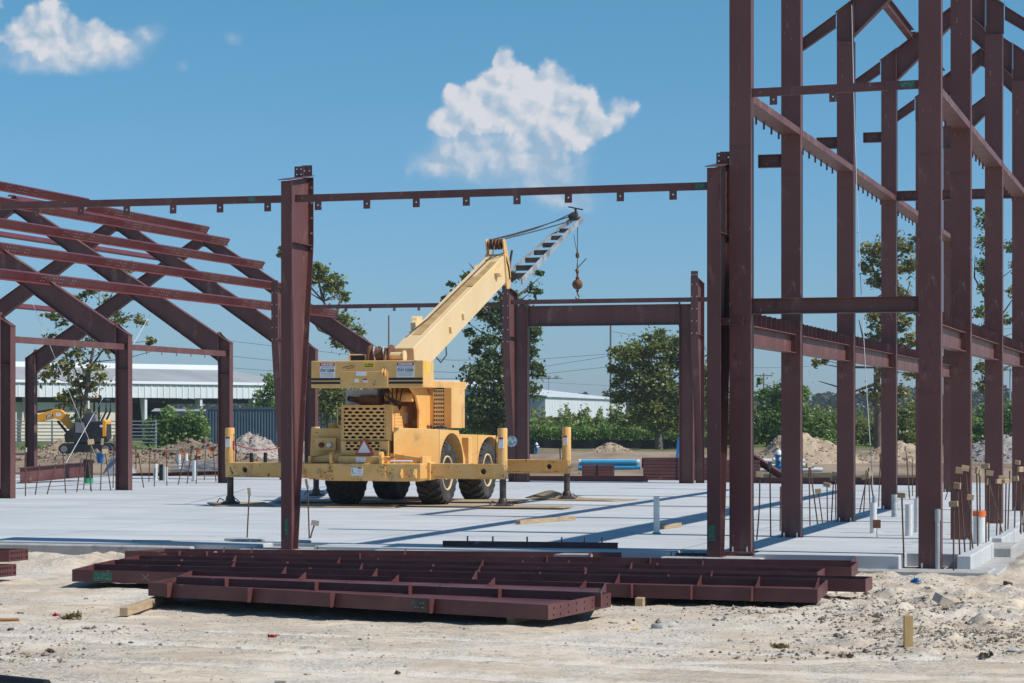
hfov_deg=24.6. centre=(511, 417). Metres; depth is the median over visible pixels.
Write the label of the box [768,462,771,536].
rebar stake
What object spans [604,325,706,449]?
spreading tree
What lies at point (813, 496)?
rebar stake
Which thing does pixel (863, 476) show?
rebar stake
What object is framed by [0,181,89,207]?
roof purlin
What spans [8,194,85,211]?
roof purlin
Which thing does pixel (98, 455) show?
bucket
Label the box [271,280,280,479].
steel column
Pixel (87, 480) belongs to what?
stub pipe
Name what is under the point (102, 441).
rebar stake
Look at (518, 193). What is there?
eave channel
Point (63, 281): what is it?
roof purlin
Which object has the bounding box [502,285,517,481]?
steel column
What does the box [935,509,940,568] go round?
conduit pipe
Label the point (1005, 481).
rebar stake
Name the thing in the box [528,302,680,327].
header beam
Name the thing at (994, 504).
rebar stake
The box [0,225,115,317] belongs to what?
roof rafter
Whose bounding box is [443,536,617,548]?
short channel
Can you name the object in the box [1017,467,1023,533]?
rebar stake
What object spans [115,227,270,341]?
roof rafter
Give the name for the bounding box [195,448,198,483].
rebar stake
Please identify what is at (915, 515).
stub pipe
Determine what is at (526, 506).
plywood sheet
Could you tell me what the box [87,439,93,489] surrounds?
rebar stake
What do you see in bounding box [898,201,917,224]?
flat channel
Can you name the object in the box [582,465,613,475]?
purlin bundle
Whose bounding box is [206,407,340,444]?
shipping container
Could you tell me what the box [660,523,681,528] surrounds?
timber block
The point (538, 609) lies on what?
plate girder
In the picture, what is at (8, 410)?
steel column
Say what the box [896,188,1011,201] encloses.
cross beam
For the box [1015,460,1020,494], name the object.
rebar stake
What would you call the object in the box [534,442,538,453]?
fire hydrant
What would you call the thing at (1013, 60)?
roof rafter
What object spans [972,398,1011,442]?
leafy bush
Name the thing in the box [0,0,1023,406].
sky
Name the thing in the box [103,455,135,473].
tarpaulin pile
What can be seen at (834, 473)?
rebar stake
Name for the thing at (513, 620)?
timber block
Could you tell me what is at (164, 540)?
timber block
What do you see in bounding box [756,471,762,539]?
rebar stake
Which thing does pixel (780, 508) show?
rebar stake
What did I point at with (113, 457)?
rebar stake
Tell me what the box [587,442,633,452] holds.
soil heap
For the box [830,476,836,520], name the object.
rebar stake
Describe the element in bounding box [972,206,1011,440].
tall tree
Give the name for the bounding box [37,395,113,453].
mini excavator
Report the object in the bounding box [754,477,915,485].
steel beam
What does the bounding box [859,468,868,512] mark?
rebar stake
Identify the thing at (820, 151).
flat channel
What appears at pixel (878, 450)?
rebar stake
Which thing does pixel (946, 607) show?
soil clods
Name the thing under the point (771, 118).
flat channel
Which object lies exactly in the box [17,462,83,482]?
steel beam
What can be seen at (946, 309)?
steel column
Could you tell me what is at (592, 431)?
undergrowth
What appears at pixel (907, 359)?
floor beam
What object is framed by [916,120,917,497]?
steel column
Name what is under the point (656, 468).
purlin bundle
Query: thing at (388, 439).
mobile crane
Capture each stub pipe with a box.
[83,460,93,483]
[153,464,157,479]
[159,464,162,479]
[163,467,167,480]
[177,454,180,467]
[191,460,197,480]
[263,452,266,461]
[652,497,660,533]
[870,502,876,532]
[891,494,896,516]
[905,504,912,535]
[914,498,917,532]
[973,511,985,543]
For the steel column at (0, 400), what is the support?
on the concrete slab
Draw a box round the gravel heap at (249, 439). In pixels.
[236,431,277,458]
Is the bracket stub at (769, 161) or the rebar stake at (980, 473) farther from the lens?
the bracket stub at (769, 161)
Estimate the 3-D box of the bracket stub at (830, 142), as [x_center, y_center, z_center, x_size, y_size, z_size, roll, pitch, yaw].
[5.613,-4.880,41.793,0.364,0.200,0.130,0,0,17]
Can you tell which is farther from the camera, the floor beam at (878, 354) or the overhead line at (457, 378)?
the overhead line at (457, 378)
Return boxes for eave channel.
[0,195,280,216]
[295,182,706,209]
[310,302,501,311]
[511,297,706,303]
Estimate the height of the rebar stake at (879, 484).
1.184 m
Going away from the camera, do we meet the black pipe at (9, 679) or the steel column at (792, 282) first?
the black pipe at (9, 679)
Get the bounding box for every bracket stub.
[721,318,743,324]
[758,154,780,167]
[816,137,836,148]
[863,132,880,142]
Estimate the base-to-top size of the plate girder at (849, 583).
0.180 m
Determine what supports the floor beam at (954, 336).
attached to the steel column at (930, 256)
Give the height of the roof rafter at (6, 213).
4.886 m
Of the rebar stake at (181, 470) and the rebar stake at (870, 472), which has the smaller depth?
the rebar stake at (870, 472)
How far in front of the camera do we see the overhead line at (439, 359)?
189.99 m
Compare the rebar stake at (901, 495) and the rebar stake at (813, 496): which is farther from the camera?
the rebar stake at (813, 496)
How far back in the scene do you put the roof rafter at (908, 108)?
52.67 m
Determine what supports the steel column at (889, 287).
on the concrete slab
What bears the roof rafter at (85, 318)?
on the steel column at (123, 419)
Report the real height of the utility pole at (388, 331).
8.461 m
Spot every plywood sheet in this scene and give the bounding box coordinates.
[207,502,273,505]
[272,500,331,501]
[300,504,404,507]
[359,500,421,502]
[362,496,419,498]
[403,504,495,506]
[451,499,528,502]
[476,505,573,508]
[525,490,637,500]
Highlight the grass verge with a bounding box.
[17,445,162,449]
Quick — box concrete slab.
[0,475,1023,568]
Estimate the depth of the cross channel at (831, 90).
31.97 m
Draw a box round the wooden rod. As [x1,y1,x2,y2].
[0,618,19,620]
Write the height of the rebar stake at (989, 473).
1.072 m
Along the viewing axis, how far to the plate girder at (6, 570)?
29.77 m
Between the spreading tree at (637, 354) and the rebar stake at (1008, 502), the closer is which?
the rebar stake at (1008, 502)
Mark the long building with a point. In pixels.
(154, 386)
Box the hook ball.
[572,227,586,299]
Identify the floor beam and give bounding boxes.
[754,314,795,352]
[803,324,849,360]
[856,337,892,367]
[898,346,917,372]
[943,312,965,351]
[943,356,949,376]
[972,323,998,359]
[1003,335,1023,366]
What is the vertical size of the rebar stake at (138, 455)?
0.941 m
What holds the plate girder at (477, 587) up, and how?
on the plate girder at (538, 609)
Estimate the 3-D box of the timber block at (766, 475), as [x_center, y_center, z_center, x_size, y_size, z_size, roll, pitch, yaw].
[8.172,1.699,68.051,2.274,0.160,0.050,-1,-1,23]
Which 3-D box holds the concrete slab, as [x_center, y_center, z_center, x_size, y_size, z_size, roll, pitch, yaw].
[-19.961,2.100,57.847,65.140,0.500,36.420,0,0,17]
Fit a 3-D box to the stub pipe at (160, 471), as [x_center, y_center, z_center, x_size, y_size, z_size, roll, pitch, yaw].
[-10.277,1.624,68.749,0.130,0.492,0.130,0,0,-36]
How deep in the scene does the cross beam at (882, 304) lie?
32.02 m
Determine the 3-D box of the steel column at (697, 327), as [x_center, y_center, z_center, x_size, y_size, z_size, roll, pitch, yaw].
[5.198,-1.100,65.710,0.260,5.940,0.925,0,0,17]
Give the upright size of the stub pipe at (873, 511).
0.506 m
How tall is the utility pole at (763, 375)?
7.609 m
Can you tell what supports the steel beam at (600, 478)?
on the concrete slab
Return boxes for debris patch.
[845,652,854,657]
[978,651,993,657]
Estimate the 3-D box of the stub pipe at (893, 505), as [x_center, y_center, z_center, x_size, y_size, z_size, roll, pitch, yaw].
[7.093,1.652,43.529,0.110,0.436,0.110,0,0,-30]
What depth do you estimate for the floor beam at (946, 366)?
57.27 m
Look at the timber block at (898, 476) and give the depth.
66.31 m
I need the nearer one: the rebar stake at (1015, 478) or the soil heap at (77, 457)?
the rebar stake at (1015, 478)
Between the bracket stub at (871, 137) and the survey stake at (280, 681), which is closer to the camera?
the survey stake at (280, 681)
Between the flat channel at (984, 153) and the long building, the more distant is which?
the long building
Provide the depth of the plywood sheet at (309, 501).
50.38 m
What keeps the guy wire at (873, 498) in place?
hanging from the roof rafter at (861, 15)
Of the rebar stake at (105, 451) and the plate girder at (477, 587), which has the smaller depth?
the plate girder at (477, 587)
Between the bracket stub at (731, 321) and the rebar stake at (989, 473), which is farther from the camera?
the rebar stake at (989, 473)
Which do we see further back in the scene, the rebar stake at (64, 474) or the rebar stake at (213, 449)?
the rebar stake at (213, 449)
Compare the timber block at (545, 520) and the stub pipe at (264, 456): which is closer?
the timber block at (545, 520)
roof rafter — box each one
[0,195,13,218]
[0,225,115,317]
[0,250,114,354]
[12,195,217,362]
[35,240,202,373]
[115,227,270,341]
[202,242,377,355]
[803,0,890,50]
[856,7,949,82]
[898,48,981,120]
[943,96,984,147]
[972,0,1023,33]
[972,19,1023,80]
[981,49,1012,92]
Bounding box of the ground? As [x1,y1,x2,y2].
[0,438,1023,682]
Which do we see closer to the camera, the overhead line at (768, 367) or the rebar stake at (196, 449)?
the rebar stake at (196, 449)
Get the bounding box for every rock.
[651,623,668,628]
[667,621,677,626]
[1007,647,1018,651]
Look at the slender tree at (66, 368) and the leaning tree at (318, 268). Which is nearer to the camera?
the leaning tree at (318, 268)
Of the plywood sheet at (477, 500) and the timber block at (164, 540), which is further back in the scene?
the plywood sheet at (477, 500)
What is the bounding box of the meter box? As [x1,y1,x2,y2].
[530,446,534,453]
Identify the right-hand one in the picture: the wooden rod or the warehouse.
the warehouse
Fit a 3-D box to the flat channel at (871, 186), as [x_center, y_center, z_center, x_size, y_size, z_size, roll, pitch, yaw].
[6.772,-4.353,44.499,0.289,0.205,5.597,0,0,17]
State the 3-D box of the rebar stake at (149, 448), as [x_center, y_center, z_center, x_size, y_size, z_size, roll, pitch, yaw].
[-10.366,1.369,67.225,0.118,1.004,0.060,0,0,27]
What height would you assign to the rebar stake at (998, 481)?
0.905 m
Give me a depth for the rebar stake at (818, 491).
41.10 m
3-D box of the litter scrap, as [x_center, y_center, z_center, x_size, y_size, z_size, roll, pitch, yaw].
[5.206,2.099,30.240,0.124,0.093,0.181,0,0,0]
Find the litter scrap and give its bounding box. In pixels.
[910,577,920,582]
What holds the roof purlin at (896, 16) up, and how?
attached to the roof rafter at (861, 15)
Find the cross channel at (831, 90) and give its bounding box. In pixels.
[752,80,917,104]
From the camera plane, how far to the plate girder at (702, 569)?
30.32 m
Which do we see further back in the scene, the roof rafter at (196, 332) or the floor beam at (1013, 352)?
the roof rafter at (196, 332)
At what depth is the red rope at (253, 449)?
53.28 m
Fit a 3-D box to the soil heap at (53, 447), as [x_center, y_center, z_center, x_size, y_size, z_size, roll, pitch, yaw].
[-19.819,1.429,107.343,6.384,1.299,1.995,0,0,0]
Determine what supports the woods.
on the ground
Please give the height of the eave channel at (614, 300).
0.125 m
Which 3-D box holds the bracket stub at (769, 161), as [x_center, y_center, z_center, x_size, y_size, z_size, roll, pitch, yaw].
[4.007,-3.970,36.397,0.364,0.200,0.130,0,0,17]
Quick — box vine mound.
[728,372,836,446]
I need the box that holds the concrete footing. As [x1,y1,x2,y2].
[0,538,1023,576]
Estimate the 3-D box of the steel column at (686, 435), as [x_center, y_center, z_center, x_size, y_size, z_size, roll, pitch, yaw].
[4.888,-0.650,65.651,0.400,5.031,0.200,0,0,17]
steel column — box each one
[0,312,15,497]
[0,313,0,488]
[25,349,36,466]
[115,323,132,489]
[218,332,232,482]
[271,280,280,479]
[278,165,314,549]
[304,343,317,462]
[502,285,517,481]
[514,306,529,481]
[679,304,693,483]
[690,271,704,482]
[705,152,728,557]
[725,0,757,553]
[780,0,804,537]
[837,41,855,521]
[881,90,897,508]
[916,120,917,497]
[917,0,942,568]
[943,148,949,491]
[950,0,971,539]
[985,34,1002,523]
[1010,80,1023,510]
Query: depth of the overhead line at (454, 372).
189.99 m
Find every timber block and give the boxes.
[120,596,177,615]
[132,540,196,540]
[507,618,530,623]
[515,516,575,523]
[635,597,657,606]
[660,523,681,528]
[760,472,831,477]
[856,475,915,476]
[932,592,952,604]
[1003,581,1012,585]
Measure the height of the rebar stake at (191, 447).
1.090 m
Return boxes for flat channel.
[754,97,799,138]
[803,130,852,173]
[856,168,895,204]
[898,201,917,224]
[943,89,969,132]
[943,229,949,241]
[972,125,1001,168]
[1003,163,1023,200]
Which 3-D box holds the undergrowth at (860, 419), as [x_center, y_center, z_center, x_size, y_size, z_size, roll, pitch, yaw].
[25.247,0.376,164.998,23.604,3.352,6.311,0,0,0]
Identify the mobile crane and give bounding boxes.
[217,206,583,505]
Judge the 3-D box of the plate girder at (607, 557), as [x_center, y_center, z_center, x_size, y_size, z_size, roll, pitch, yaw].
[-0.349,1.930,32.355,10.074,0.180,1.486,0,0,12]
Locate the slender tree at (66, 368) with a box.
[35,260,156,426]
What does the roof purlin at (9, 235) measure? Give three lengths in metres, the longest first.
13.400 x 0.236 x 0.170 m
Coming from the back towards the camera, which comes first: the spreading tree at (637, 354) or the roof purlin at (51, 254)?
the spreading tree at (637, 354)
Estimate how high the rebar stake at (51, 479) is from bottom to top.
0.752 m
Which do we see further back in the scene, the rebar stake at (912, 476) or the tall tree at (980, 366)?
the tall tree at (980, 366)
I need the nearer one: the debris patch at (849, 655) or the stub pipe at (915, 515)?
the debris patch at (849, 655)
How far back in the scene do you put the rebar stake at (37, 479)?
55.96 m
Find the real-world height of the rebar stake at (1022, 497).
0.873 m
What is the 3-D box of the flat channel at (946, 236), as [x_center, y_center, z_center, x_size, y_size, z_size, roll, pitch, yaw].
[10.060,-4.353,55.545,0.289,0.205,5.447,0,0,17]
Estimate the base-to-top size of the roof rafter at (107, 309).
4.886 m
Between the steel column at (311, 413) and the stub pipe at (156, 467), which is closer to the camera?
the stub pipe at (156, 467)
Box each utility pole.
[388,315,389,347]
[609,326,611,412]
[755,373,771,406]
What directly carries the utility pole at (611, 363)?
on the ground
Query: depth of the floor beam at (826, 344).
39.22 m
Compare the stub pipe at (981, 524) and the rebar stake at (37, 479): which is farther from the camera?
the rebar stake at (37, 479)
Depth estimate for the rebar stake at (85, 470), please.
59.80 m
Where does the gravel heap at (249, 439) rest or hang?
on the ground
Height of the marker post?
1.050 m
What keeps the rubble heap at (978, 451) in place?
on the ground
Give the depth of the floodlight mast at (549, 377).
359.95 m
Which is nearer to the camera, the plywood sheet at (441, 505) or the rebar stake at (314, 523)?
the rebar stake at (314, 523)
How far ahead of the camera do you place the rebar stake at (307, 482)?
35.75 m
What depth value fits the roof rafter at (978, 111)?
58.09 m
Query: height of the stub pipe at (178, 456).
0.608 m
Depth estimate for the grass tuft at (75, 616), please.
24.80 m
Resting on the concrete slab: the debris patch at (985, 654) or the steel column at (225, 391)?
the steel column at (225, 391)
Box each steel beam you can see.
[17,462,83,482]
[132,471,217,475]
[530,476,647,481]
[754,454,780,477]
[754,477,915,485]
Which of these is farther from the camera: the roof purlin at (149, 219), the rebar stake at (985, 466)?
the roof purlin at (149, 219)
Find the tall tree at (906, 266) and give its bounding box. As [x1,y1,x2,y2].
[811,229,915,448]
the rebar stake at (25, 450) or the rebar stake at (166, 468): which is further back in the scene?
the rebar stake at (166, 468)
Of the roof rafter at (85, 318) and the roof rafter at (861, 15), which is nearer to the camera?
the roof rafter at (861, 15)
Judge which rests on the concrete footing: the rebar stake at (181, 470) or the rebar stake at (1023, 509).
the rebar stake at (1023, 509)
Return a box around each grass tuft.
[58,610,81,619]
[770,643,789,648]
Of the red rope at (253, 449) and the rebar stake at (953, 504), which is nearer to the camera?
the rebar stake at (953, 504)
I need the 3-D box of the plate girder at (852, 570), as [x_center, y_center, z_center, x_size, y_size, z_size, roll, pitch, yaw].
[-0.203,1.950,31.392,9.630,0.180,1.254,0,0,16]
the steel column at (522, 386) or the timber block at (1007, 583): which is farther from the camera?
the steel column at (522, 386)
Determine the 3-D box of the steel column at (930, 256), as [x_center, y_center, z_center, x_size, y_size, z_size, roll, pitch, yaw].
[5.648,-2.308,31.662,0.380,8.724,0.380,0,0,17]
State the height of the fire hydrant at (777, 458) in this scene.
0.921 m
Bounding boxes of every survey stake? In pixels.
[274,680,286,682]
[903,615,912,647]
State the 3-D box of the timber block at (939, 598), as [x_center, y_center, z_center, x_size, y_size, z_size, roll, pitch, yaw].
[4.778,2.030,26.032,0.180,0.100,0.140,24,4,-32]
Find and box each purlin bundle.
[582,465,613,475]
[643,457,706,480]
[726,460,759,482]
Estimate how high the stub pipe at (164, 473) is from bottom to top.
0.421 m
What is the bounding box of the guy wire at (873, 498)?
[851,5,875,502]
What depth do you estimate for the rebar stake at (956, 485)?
31.56 m
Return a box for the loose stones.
[0,571,1023,682]
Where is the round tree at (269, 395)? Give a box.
[250,370,274,406]
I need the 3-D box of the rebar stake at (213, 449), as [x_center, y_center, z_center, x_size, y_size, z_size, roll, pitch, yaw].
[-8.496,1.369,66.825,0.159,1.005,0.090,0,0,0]
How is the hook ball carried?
hanging from the mobile crane
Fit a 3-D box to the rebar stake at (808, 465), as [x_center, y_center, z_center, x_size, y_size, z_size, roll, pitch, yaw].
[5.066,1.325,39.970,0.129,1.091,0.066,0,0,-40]
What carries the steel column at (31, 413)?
on the concrete slab
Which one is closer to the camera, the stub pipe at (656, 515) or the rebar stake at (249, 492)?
the rebar stake at (249, 492)
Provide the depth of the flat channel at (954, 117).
34.06 m
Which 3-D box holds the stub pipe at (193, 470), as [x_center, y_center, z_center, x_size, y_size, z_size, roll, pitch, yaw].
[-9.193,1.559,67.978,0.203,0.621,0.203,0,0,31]
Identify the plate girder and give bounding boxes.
[0,548,27,561]
[0,564,15,576]
[72,564,827,602]
[95,560,871,591]
[119,555,824,574]
[125,547,855,566]
[148,577,610,619]
[157,552,857,575]
[176,571,605,606]
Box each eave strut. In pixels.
[16,336,125,349]
[132,344,226,357]
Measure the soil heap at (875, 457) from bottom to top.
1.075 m
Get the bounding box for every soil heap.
[16,438,73,457]
[16,448,213,463]
[139,437,272,460]
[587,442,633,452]
[758,432,868,463]
[858,440,915,462]
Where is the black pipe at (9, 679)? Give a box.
[0,675,50,682]
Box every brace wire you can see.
[31,300,96,458]
[66,314,150,462]
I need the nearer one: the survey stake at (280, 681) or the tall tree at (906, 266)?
the survey stake at (280, 681)
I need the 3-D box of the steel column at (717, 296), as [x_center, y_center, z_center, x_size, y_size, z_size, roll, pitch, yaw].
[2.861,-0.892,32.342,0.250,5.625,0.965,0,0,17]
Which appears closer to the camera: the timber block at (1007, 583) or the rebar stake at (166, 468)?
the timber block at (1007, 583)
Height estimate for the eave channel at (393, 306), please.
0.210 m
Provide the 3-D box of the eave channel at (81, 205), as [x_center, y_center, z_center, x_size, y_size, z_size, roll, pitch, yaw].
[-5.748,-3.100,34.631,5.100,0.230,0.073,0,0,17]
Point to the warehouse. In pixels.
(551, 402)
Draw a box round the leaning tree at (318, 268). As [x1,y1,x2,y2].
[276,246,367,355]
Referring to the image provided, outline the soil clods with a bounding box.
[0,570,1023,673]
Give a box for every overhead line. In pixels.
[233,341,602,359]
[234,356,607,372]
[239,367,603,378]
[650,360,824,367]
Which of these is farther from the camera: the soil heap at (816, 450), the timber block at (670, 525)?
the soil heap at (816, 450)
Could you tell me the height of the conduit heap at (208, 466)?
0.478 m
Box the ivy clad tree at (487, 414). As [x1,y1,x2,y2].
[440,250,548,434]
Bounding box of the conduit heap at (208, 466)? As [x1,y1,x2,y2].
[168,460,217,471]
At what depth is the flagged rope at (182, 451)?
82.54 m
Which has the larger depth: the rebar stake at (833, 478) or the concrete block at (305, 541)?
the rebar stake at (833, 478)
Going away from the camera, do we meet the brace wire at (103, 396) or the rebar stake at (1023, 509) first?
the rebar stake at (1023, 509)
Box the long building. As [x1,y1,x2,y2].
[16,361,274,440]
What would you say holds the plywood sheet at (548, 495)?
on the concrete slab
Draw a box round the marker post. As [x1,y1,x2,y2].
[676,438,678,456]
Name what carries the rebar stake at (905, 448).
on the concrete slab
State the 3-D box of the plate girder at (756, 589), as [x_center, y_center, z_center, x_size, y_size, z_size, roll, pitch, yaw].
[-0.946,1.955,28.239,9.764,0.180,1.590,0,0,21]
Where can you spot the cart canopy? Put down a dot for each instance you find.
(156, 409)
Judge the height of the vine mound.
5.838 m
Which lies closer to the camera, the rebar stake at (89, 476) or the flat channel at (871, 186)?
the flat channel at (871, 186)
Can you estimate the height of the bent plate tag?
0.341 m
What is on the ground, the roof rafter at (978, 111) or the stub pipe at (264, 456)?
the stub pipe at (264, 456)
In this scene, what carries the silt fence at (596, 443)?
on the ground
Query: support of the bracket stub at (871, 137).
attached to the steel column at (889, 287)
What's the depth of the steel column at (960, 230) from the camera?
35.46 m
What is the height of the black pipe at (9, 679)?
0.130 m
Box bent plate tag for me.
[873,520,880,536]
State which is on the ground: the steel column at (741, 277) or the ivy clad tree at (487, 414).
the ivy clad tree at (487, 414)
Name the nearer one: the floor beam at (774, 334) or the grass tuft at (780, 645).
the grass tuft at (780, 645)
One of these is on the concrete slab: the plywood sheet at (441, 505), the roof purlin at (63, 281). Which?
the plywood sheet at (441, 505)
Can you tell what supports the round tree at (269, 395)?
on the ground
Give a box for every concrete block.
[224,538,265,541]
[299,540,311,542]
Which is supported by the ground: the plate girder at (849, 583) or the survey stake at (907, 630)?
the survey stake at (907, 630)
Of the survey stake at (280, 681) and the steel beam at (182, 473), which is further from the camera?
the steel beam at (182, 473)
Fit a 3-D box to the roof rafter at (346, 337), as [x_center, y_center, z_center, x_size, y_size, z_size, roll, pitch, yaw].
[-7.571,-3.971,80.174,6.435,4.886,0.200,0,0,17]
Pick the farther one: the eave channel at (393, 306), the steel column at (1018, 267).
the eave channel at (393, 306)
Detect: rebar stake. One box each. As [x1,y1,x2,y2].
[24,448,26,495]
[35,464,39,494]
[47,464,55,493]
[63,456,65,492]
[76,460,81,491]
[83,453,87,489]
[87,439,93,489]
[88,461,91,491]
[100,438,103,490]
[102,449,110,490]
[113,434,114,487]
[137,453,143,487]
[148,447,151,481]
[166,452,166,485]
[178,457,184,484]
[187,445,193,483]
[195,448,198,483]
[211,448,215,480]
[246,488,251,537]
[305,479,309,538]
[310,520,319,537]
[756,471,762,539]
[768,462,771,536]
[780,487,780,530]
[806,463,811,525]
[810,468,817,523]
[815,489,822,522]
[823,482,830,521]
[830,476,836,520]
[831,471,836,518]
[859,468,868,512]
[861,473,869,511]
[865,470,871,509]
[876,448,880,468]
[878,454,879,506]
[897,492,905,557]
[904,446,909,499]
[912,458,912,495]
[949,501,957,569]
[953,482,960,554]
[955,467,965,551]
[961,465,973,548]
[967,494,973,549]
[974,466,978,545]
[978,469,981,510]
[981,464,989,542]
[986,470,992,540]
[986,478,1002,532]
[995,479,1001,535]
[998,475,1004,534]
[1003,479,1008,530]
[1007,471,1009,528]
[1012,476,1018,527]
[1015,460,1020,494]
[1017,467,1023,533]
[1019,482,1023,531]
[1022,477,1023,531]
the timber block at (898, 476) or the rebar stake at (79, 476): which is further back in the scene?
the timber block at (898, 476)
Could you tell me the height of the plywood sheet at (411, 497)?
0.019 m
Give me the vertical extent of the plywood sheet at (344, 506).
0.019 m
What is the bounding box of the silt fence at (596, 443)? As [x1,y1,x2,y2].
[530,437,706,448]
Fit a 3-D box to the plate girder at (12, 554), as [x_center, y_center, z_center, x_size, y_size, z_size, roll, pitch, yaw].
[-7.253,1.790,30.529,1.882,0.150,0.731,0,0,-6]
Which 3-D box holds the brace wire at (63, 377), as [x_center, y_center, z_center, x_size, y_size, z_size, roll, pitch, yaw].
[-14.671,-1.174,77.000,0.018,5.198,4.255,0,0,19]
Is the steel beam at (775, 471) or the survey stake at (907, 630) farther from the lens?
the steel beam at (775, 471)
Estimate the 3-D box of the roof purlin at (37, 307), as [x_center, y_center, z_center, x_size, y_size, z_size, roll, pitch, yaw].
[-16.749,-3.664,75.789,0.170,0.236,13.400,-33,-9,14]
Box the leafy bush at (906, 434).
[856,398,915,446]
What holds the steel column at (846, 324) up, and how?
on the concrete slab
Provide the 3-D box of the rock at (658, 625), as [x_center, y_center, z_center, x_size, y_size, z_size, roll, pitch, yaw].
[1.503,2.146,23.913,0.154,0.096,0.159,0,0,37]
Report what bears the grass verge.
on the ground
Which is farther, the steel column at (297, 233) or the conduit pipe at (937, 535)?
the steel column at (297, 233)
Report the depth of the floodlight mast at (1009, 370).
259.92 m
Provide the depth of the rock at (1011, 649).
21.18 m
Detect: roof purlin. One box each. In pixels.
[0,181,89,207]
[0,197,229,245]
[0,218,264,269]
[0,231,157,260]
[0,242,280,289]
[0,268,338,317]
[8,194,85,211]
[16,304,55,311]
[85,207,209,233]
[883,0,913,39]
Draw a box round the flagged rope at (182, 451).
[135,445,217,468]
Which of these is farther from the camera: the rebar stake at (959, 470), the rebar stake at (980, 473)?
the rebar stake at (980, 473)
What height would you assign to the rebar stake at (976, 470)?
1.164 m
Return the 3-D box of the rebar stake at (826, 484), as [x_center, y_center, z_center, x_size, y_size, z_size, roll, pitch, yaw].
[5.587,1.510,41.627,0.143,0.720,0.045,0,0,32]
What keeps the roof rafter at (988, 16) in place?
on the steel column at (994, 248)
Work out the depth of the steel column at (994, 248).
40.85 m
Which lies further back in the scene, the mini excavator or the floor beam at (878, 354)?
the mini excavator
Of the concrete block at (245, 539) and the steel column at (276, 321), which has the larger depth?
the steel column at (276, 321)
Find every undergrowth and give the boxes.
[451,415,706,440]
[704,402,1011,444]
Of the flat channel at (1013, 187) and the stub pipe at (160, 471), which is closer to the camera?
the flat channel at (1013, 187)
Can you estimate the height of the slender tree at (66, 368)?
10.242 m
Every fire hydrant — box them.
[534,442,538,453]
[772,448,780,469]
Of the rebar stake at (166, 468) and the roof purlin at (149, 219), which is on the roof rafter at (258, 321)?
the roof purlin at (149, 219)
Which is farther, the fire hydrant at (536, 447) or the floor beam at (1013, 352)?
the fire hydrant at (536, 447)
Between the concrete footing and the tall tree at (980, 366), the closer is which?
the concrete footing
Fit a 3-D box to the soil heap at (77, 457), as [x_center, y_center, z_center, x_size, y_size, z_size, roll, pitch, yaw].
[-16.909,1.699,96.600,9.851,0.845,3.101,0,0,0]
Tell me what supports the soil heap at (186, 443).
on the ground
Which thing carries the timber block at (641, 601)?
on the ground
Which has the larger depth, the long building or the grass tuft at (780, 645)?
the long building
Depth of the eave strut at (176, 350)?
62.65 m
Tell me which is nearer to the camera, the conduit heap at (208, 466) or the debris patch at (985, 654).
the debris patch at (985, 654)
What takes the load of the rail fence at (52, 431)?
on the ground
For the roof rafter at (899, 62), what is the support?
on the steel column at (889, 287)
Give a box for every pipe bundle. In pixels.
[578,459,639,469]
[760,459,822,471]
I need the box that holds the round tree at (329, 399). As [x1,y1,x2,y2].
[318,354,360,427]
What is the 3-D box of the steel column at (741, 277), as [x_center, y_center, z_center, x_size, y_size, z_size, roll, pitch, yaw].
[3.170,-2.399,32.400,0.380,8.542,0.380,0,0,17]
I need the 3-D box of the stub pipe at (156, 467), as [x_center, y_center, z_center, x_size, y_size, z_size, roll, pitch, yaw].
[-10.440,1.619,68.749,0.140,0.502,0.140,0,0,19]
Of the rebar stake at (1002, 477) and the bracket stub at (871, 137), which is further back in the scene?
the bracket stub at (871, 137)
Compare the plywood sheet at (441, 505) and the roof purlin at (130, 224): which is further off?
the roof purlin at (130, 224)
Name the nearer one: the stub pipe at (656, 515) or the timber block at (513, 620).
the timber block at (513, 620)
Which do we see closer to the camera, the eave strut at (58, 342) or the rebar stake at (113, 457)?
the eave strut at (58, 342)
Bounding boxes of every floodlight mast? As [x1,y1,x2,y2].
[535,376,561,389]
[1003,366,1011,412]
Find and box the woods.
[168,385,1011,418]
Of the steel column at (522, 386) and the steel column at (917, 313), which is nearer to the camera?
the steel column at (917, 313)
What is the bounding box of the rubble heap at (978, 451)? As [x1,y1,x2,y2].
[972,434,1011,462]
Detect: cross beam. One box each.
[751,296,917,313]
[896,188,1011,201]
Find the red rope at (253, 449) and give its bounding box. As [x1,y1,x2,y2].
[233,441,279,450]
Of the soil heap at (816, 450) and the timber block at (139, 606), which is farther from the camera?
the soil heap at (816, 450)
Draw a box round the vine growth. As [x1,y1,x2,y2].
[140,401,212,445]
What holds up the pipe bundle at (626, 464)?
on the ground
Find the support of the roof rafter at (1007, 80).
attached to the roof rafter at (908, 108)
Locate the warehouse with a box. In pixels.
[434,380,625,429]
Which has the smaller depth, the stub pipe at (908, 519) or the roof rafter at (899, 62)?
the stub pipe at (908, 519)
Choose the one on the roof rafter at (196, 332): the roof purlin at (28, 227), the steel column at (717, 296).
the roof purlin at (28, 227)
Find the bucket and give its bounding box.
[96,453,103,462]
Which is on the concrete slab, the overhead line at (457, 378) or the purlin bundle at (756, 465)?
the purlin bundle at (756, 465)
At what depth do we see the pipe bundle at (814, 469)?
79.87 m
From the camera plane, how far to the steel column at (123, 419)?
59.59 m
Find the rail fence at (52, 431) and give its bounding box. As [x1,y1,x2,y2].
[16,420,156,448]
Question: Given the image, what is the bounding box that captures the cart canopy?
[152,408,205,415]

